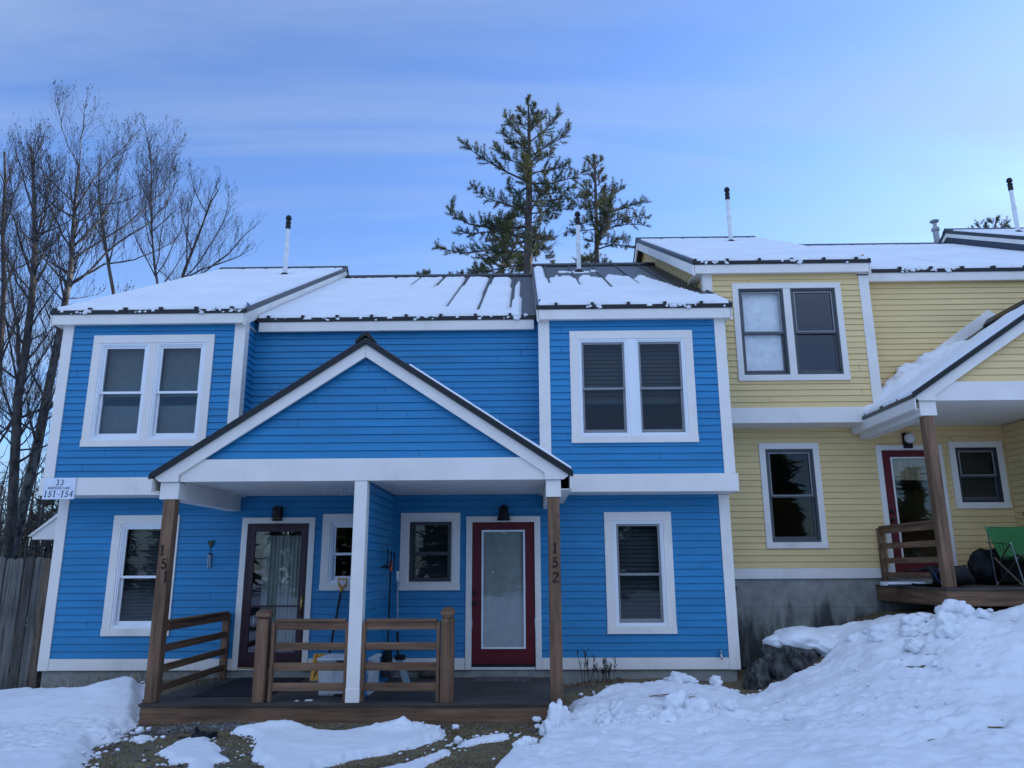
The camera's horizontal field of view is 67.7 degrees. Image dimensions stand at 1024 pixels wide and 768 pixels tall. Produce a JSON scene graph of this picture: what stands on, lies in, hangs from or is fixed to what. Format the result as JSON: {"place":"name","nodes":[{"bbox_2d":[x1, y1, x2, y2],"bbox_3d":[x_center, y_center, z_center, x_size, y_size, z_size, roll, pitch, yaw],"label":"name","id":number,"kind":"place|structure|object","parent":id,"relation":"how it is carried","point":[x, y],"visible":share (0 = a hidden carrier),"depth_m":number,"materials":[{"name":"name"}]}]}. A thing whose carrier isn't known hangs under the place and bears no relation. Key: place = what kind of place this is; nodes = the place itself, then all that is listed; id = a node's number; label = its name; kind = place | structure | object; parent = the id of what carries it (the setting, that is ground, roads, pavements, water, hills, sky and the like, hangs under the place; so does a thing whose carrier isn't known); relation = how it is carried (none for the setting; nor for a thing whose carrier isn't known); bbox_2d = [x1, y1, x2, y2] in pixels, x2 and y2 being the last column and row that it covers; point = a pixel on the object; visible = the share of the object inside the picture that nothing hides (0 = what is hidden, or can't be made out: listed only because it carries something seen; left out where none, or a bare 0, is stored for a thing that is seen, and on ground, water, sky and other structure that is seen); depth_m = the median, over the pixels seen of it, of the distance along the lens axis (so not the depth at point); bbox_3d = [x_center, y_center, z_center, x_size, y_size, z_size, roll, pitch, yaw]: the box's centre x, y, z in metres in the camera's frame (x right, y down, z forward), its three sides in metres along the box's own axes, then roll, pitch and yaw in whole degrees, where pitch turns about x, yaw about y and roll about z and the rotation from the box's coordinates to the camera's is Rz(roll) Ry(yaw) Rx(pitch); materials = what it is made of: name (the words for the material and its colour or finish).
{"place":"outdoors","nodes":[
{"label":"outdoors","id":0,"kind":"place"},
{"bbox_2d":[6,578,1014,767],"bbox_3d":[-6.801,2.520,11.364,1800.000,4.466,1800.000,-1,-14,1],"label":"ground","id":1,"kind":"structure","parent":0,"point":[570,695],"depth_m":7.98,"materials":[{"name":"soil"}]},
{"bbox_2d":[0,134,50,442],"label":"bare tree","id":2,"kind":"object","parent":1,"relation":"on","point":[6,176],"visible":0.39,"depth_m":22.16,"materials":[{"name":"brown plant"}]},
{"bbox_2d":[0,557,51,689],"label":"wooden fence","id":3,"kind":"object","parent":1,"relation":"on","point":[27,673],"visible":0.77,"depth_m":11.26,"materials":[{"name":"grey wood"}]},
{"bbox_2d":[21,498,57,615],"bbox_3d":[-16.055,5.820,26.523,3.082,5.673,3.615,-7,-15,25],"label":"spruce tree","id":4,"kind":"object","parent":1,"relation":"on","point":[49,517],"visible":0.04,"depth_m":26.19,"materials":[{"name":"green plant"}]},
{"bbox_2d":[0,112,96,603],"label":"bare tree","id":5,"kind":"object","parent":1,"relation":"on","point":[17,430],"visible":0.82,"depth_m":20.08,"materials":[{"name":"brown plant"}]},
{"bbox_2d":[0,676,165,767],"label":"snow","id":6,"kind":"structure","parent":1,"relation":"on","point":[64,727],"depth_m":8.60,"materials":[{"name":"white snow"}]},
{"bbox_2d":[0,79,194,558],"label":"bare tree","id":7,"kind":"object","parent":1,"relation":"on","point":[28,481],"visible":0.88,"depth_m":21.12,"materials":[{"name":"brown plant"}]},
{"bbox_2d":[72,140,146,294],"bbox_3d":[-14.176,-0.705,26.808,3.319,17.664,2.784,-1,-14,1],"label":"bare tree","id":8,"kind":"object","parent":1,"relation":"on","point":[105,249],"visible":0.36,"depth_m":27.98,"materials":[{"name":"brown plant"}]},
{"bbox_2d":[0,431,257,633],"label":"woods","id":9,"kind":"object","parent":1,"relation":"on","point":[25,549],"visible":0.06,"depth_m":23.84,"materials":[{"name":"brown plant"}]},
{"bbox_2d":[38,668,224,687],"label":"plant litter","id":10,"kind":"object","parent":1,"relation":"on","point":[201,679],"visible":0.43,"depth_m":10.70,"materials":[{"name":"brown plant"}]},
{"bbox_2d":[128,735,157,743],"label":"snow","id":11,"kind":"structure","parent":1,"relation":"on","point":[140,739],"depth_m":8.17,"materials":[{"name":"white snow"}]},
{"bbox_2d":[117,112,202,283],"bbox_3d":[-13.349,-1.352,28.350,4.021,19.634,3.368,-1,-14,1],"label":"bare tree","id":12,"kind":"object","parent":1,"relation":"on","point":[155,272],"visible":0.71,"depth_m":29.16,"materials":[{"name":"brown plant"}]},
{"bbox_2d":[142,737,244,767],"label":"snow","id":13,"kind":"structure","parent":1,"relation":"on","point":[198,752],"depth_m":7.40,"materials":[{"name":"white snow"}]},
{"bbox_2d":[178,726,217,738],"bbox_3d":[-3.338,3.712,8.112,0.396,0.125,0.132,4,-14,-18],"label":"bark scrap","id":14,"kind":"object","parent":13,"relation":"on","point":[210,735],"visible":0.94,"depth_m":8.10,"materials":[{"name":"black wood"}]},
{"bbox_2d":[148,162,262,285],"bbox_3d":[-12.189,-0.292,29.189,4.698,17.955,4.735,-1,-14,1],"label":"bare tree","id":15,"kind":"object","parent":1,"relation":"on","point":[188,261],"visible":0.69,"depth_m":30.41,"materials":[{"name":"brown plant"}]},
{"bbox_2d":[82,721,542,767],"bbox_3d":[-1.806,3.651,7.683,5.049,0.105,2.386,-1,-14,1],"label":"gravel","id":16,"kind":"structure","parent":1,"relation":"on","point":[191,728],"depth_m":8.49,"materials":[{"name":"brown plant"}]},
{"bbox_2d":[230,716,459,767],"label":"snow","id":17,"kind":"structure","parent":1,"relation":"on","point":[286,744],"depth_m":7.79,"materials":[{"name":"white snow"}]},
{"bbox_2d":[29,211,740,725],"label":"townhouse","id":18,"kind":"structure","parent":1,"relation":"on","point":[245,439],"depth_m":11.15,"materials":[{"name":"blue paint"}]},
{"bbox_2d":[42,478,76,498],"bbox_3d":[-6.564,1.518,11.060,0.467,0.305,0.018,-1,-14,1],"label":"address sign","id":19,"kind":"object","parent":18,"relation":"attached to","point":[59,488],"visible":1,"depth_m":11.05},
{"bbox_2d":[100,515,180,635],"bbox_3d":[-5.466,2.825,11.310,1.001,1.730,0.174,-1,-14,1],"label":"window","id":20,"kind":"structure","parent":18,"relation":"in","point":[135,619],"depth_m":11.32,"materials":[{"name":"white paint"}]},
{"bbox_2d":[79,334,214,446],"bbox_3d":[-5.436,0.101,11.482,1.859,1.713,0.169,-1,-14,1],"label":"window","id":21,"kind":"structure","parent":18,"relation":"in","point":[135,361],"depth_m":11.49,"materials":[{"name":"white paint"}]},
{"bbox_2d":[57,268,342,313],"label":"snow","id":22,"kind":"structure","parent":18,"relation":"on","point":[219,289],"depth_m":13.52,"materials":[{"name":"white snow"}]},
{"bbox_2d":[207,540,214,568],"bbox_3d":[-4.467,2.516,11.286,0.120,0.420,0.057,-1,-14,1],"label":"wind chime","id":23,"kind":"object","parent":18,"relation":"hanging from","point":[210,543],"visible":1,"depth_m":11.27,"materials":[{"name":"grey metal"}]},
{"bbox_2d":[191,678,304,696],"bbox_3d":[-3.412,3.981,10.038,0.940,0.011,1.600,-1,-14,1],"label":"doormat","id":24,"kind":"object","parent":18,"relation":"on","point":[240,687],"visible":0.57,"depth_m":9.84,"materials":[{"name":"black rubber"}]},
{"bbox_2d":[238,523,308,668],"bbox_3d":[-3.473,3.092,11.207,0.915,2.045,0.244,-1,-14,1],"label":"storm door","id":25,"kind":"structure","parent":18,"relation":"in","point":[284,571],"depth_m":11.30,"materials":[{"name":"red paint"}]},
{"bbox_2d":[310,578,347,681],"bbox_3d":[-2.562,3.457,10.783,0.430,1.372,0.383,-1,-14,1],"label":"snow shovel","id":26,"kind":"object","parent":18,"relation":"on","point":[314,676],"visible":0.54,"depth_m":10.62,"materials":[{"name":"black plastic"}]},
{"bbox_2d":[319,514,352,590],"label":"window","id":27,"kind":"structure","parent":18,"relation":"in","point":[328,580],"depth_m":11.28,"materials":[{"name":"white paint"}]},
{"bbox_2d":[317,654,381,695],"bbox_3d":[-2.041,3.639,9.557,0.705,0.440,0.550,-1,-14,1],"label":"storage bin","id":28,"kind":"object","parent":18,"relation":"on","point":[330,676],"visible":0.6,"depth_m":9.34,"materials":[{"name":"white plastic"}]},
{"bbox_2d":[382,549,394,569],"bbox_3d":[-1.702,2.450,10.619,0.090,0.287,0.724,-1,-14,1],"label":"tool hook rack","id":29,"kind":"object","parent":18,"relation":"attached to","point":[386,566],"visible":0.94,"depth_m":10.55,"materials":[{"name":"black metal"}]},
{"bbox_2d":[382,561,393,677],"bbox_3d":[-1.671,3.191,10.418,0.119,1.511,0.260,-1,-14,1],"label":"broom","id":30,"kind":"object","parent":29,"relation":"hanging from","point":[387,656],"visible":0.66,"depth_m":10.29,"materials":[{"name":"black plastic"}]},
{"bbox_2d":[259,276,527,320],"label":"snow","id":31,"kind":"structure","parent":18,"relation":"on","point":[389,297],"depth_m":13.72,"materials":[{"name":"white snow"}]},
{"bbox_2d":[394,571,409,681],"bbox_3d":[-1.574,3.351,10.577,0.188,1.472,0.402,11,-18,-40],"label":"ice scraper","id":32,"kind":"object","parent":18,"relation":"on","point":[403,674],"visible":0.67,"depth_m":10.38,"materials":[{"name":"metal"}]},
{"bbox_2d":[419,670,435,677],"bbox_3d":[-1.170,4.096,10.789,0.297,0.118,0.117,-1,-14,1],"label":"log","id":33,"kind":"object","parent":18,"relation":"on","point":[428,674],"visible":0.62,"depth_m":10.74,"materials":[{"name":"plant"}]},
{"bbox_2d":[398,513,459,590],"bbox_3d":[-1.209,2.480,11.310,0.893,1.117,0.185,-1,-14,1],"label":"window","id":34,"kind":"structure","parent":18,"relation":"in","point":[439,574],"depth_m":11.31,"materials":[{"name":"white paint"}]},
{"bbox_2d":[409,364,570,467],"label":"snow","id":35,"kind":"structure","parent":18,"relation":"on","point":[527,439],"depth_m":9.51,"materials":[{"name":"white snow"}]},
{"bbox_2d":[474,677,529,681],"bbox_3d":[-0.127,4.103,10.604,0.765,0.009,0.410,-1,-14,1],"label":"doormat","id":36,"kind":"object","parent":18,"relation":"on","point":[500,679],"visible":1,"depth_m":10.53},
{"bbox_2d":[471,522,535,666],"bbox_3d":[-0.125,3.042,11.097,0.915,2.027,0.128,-1,-14,1],"label":"door","id":37,"kind":"structure","parent":18,"relation":"in","point":[503,598],"depth_m":11.11,"materials":[{"name":"red paint"}]},
{"bbox_2d":[534,266,728,308],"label":"snow","id":38,"kind":"structure","parent":18,"relation":"on","point":[569,290],"depth_m":12.60,"materials":[{"name":"white snow"}]},
{"bbox_2d":[569,330,698,442],"bbox_3d":[1.789,0.042,11.355,1.846,1.703,0.185,-1,-14,1],"label":"window","id":39,"kind":"structure","parent":18,"relation":"in","point":[605,377],"depth_m":11.38,"materials":[{"name":"white paint"}]},
{"bbox_2d":[604,512,677,633],"bbox_3d":[1.862,2.752,11.176,0.997,1.726,0.174,-1,-14,1],"label":"window","id":40,"kind":"structure","parent":18,"relation":"in","point":[622,617],"depth_m":11.18,"materials":[{"name":"white paint"}]},
{"bbox_2d":[415,269,430,273],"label":"pine tree","id":41,"kind":"object","parent":1,"relation":"on","point":[426,271],"visible":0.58,"depth_m":49.67,"materials":[{"name":"green plant"}]},
{"bbox_2d":[384,731,520,767],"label":"snow","id":42,"kind":"structure","parent":1,"relation":"on","point":[423,762],"depth_m":7.78,"materials":[{"name":"white snow"}]},
{"bbox_2d":[449,264,478,273],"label":"pine tree","id":43,"kind":"object","parent":1,"relation":"on","point":[461,272],"visible":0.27,"depth_m":47.34,"materials":[{"name":"green plant"}]},
{"bbox_2d":[471,208,524,273],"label":"pine tree","id":44,"kind":"object","parent":1,"relation":"on","point":[514,256],"visible":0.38,"depth_m":40.76,"materials":[{"name":"green plant"}]},
{"bbox_2d":[431,93,594,273],"bbox_3d":[0.200,-2.153,35.890,7.062,24.787,6.667,-9,-16,32],"label":"pine tree","id":45,"kind":"object","parent":1,"relation":"on","point":[530,237],"visible":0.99,"depth_m":36.33,"materials":[{"name":"green plant"}]},
{"bbox_2d":[577,648,595,683],"bbox_3d":[1.029,3.912,10.593,0.287,0.469,0.117,-7,-15,24],"label":"dried plant","id":46,"kind":"object","parent":1,"relation":"on","point":[586,663],"visible":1,"depth_m":10.58,"materials":[{"name":"brown plant"}]},
{"bbox_2d":[592,662,604,680],"bbox_3d":[1.210,3.999,10.591,0.204,0.259,0.113,-9,-16,33],"label":"dried plant","id":47,"kind":"object","parent":1,"relation":"on","point":[596,668],"visible":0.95,"depth_m":10.60,"materials":[{"name":"brown plant"}]},
{"bbox_2d":[563,153,652,262],"bbox_3d":[5.007,-1.043,37.637,4.751,23.400,6.936,-3,-14,10],"label":"pine tree","id":48,"kind":"object","parent":1,"relation":"on","point":[602,226],"visible":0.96,"depth_m":39.18,"materials":[{"name":"green plant"}]},
{"bbox_2d":[602,655,616,681],"bbox_3d":[1.342,3.907,10.481,0.213,0.346,0.114,-6,-15,21],"label":"dried plant","id":49,"kind":"object","parent":1,"relation":"on","point":[605,662],"visible":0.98,"depth_m":10.49,"materials":[{"name":"brown plant"}]},
{"bbox_2d":[563,613,932,686],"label":"leaf litter","id":50,"kind":"object","parent":1,"relation":"on","point":[620,678],"visible":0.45,"depth_m":10.44,"materials":[{"name":"brown plant"}]},
{"bbox_2d":[492,599,1023,767],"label":"snow","id":51,"kind":"structure","parent":1,"relation":"on","point":[860,695],"depth_m":8.14,"materials":[{"name":"white snow"}]},
{"bbox_2d":[649,693,696,698],"bbox_3d":[1.953,3.770,9.244,0.560,0.055,0.116,-5,-14,20],"label":"branch","id":52,"kind":"object","parent":51,"relation":"on","point":[690,697],"visible":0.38,"depth_m":9.27,"materials":[{"name":"brown plant"}]},
{"bbox_2d":[743,658,774,689],"bbox_3d":[3.427,4.095,10.575,0.403,0.573,0.556,-12,-18,40],"label":"boulder","id":53,"kind":"object","parent":1,"relation":"on","point":[758,675],"visible":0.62,"depth_m":10.42,"materials":[{"name":"grey stone"}]},
{"bbox_2d":[760,644,820,680],"bbox_3d":[4.045,4.006,10.803,1.107,0.701,1.044,-1,-14,1],"label":"boulder","id":54,"kind":"object","parent":1,"relation":"on","point":[784,662],"visible":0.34,"depth_m":10.47,"materials":[{"name":"grey stone"}]},
{"bbox_2d":[762,625,837,654],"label":"snow","id":55,"kind":"structure","parent":54,"relation":"on","point":[821,640],"depth_m":10.61,"materials":[{"name":"white snow"}]},
{"bbox_2d":[629,178,1023,666],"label":"townhouse","id":56,"kind":"structure","parent":1,"relation":"on","point":[846,499],"depth_m":12.64,"materials":[{"name":"yellow paint"}]},
{"bbox_2d":[641,237,868,264],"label":"snow","id":57,"kind":"structure","parent":56,"relation":"on","point":[714,250],"depth_m":14.89,"materials":[{"name":"white snow"}]},
{"bbox_2d":[731,282,850,380],"bbox_3d":[4.662,-0.877,12.833,1.839,1.713,0.145,-1,-14,1],"label":"window","id":58,"kind":"structure","parent":56,"relation":"in","point":[765,321],"depth_m":12.83,"materials":[{"name":"white paint"}]},
{"bbox_2d":[758,443,828,548],"bbox_3d":[4.642,1.845,12.656,1.001,1.730,0.142,-1,-14,1],"label":"window","id":59,"kind":"structure","parent":56,"relation":"in","point":[820,540],"depth_m":12.62,"materials":[{"name":"white paint"}]},
{"bbox_2d":[880,581,924,585],"bbox_3d":[5.816,2.974,11.364,0.544,0.055,0.262,-1,-14,1],"label":"flat carton","id":60,"kind":"object","parent":56,"relation":"on","point":[907,583],"visible":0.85,"depth_m":11.24,"materials":[{"name":"white cardboard"}]},
{"bbox_2d":[881,450,938,572],"bbox_3d":[6.635,2.083,12.540,0.910,1.990,0.112,0,-14,-2],"label":"door","id":61,"kind":"structure","parent":56,"relation":"in","point":[897,465],"depth_m":12.70,"materials":[{"name":"red paint"}]},
{"bbox_2d":[810,244,1023,272],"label":"snow","id":62,"kind":"structure","parent":56,"relation":"on","point":[913,257],"depth_m":15.49,"materials":[{"name":"white snow"}]},
{"bbox_2d":[863,305,1023,414],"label":"snow","id":63,"kind":"structure","parent":56,"relation":"on","point":[906,380],"depth_m":12.23,"materials":[{"name":"white snow"}]},
{"bbox_2d":[947,441,1011,508],"bbox_3d":[7.735,1.517,12.693,0.892,1.107,0.185,-1,-14,1],"label":"window","id":64,"kind":"structure","parent":56,"relation":"in","point":[972,475],"depth_m":12.70,"materials":[{"name":"white paint"}]},
{"bbox_2d":[953,229,1023,235],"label":"snow","id":65,"kind":"structure","parent":56,"relation":"on","point":[1003,231],"depth_m":18.12,"materials":[{"name":"white snow"}]},
{"bbox_2d":[967,548,1021,584],"bbox_3d":[7.442,2.832,11.769,0.738,0.592,0.572,-1,-14,1],"label":"black bag","id":66,"kind":"object","parent":56,"relation":"on","point":[980,566],"visible":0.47,"depth_m":11.70,"materials":[{"name":"plastic"}]},
{"bbox_2d":[984,526,1023,584],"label":"camp chair","id":67,"kind":"object","parent":56,"relation":"on","point":[1008,543],"visible":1,"depth_m":11.43,"materials":[{"name":"green fabric"}]},
{"bbox_2d":[967,214,1011,227],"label":"pine tree","id":68,"kind":"object","parent":1,"relation":"on","point":[995,225],"visible":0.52,"depth_m":48.56,"materials":[{"name":"green plant"}]},
{"bbox_2d":[0,0,1023,554],"label":"sky","id":69,"kind":"structure","parent":0,"point":[822,121],"materials":[{"name":"blue"}]},
{"bbox_2d":[902,564,975,585],"bbox_3d":[6.136,2.766,11.028,0.696,0.300,1.031,-1,-14,1],"label":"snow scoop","id":70,"kind":"object","parent":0,"point":[964,577],"visible":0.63,"depth_m":10.58,"materials":[{"name":"black plastic"}]}
]}

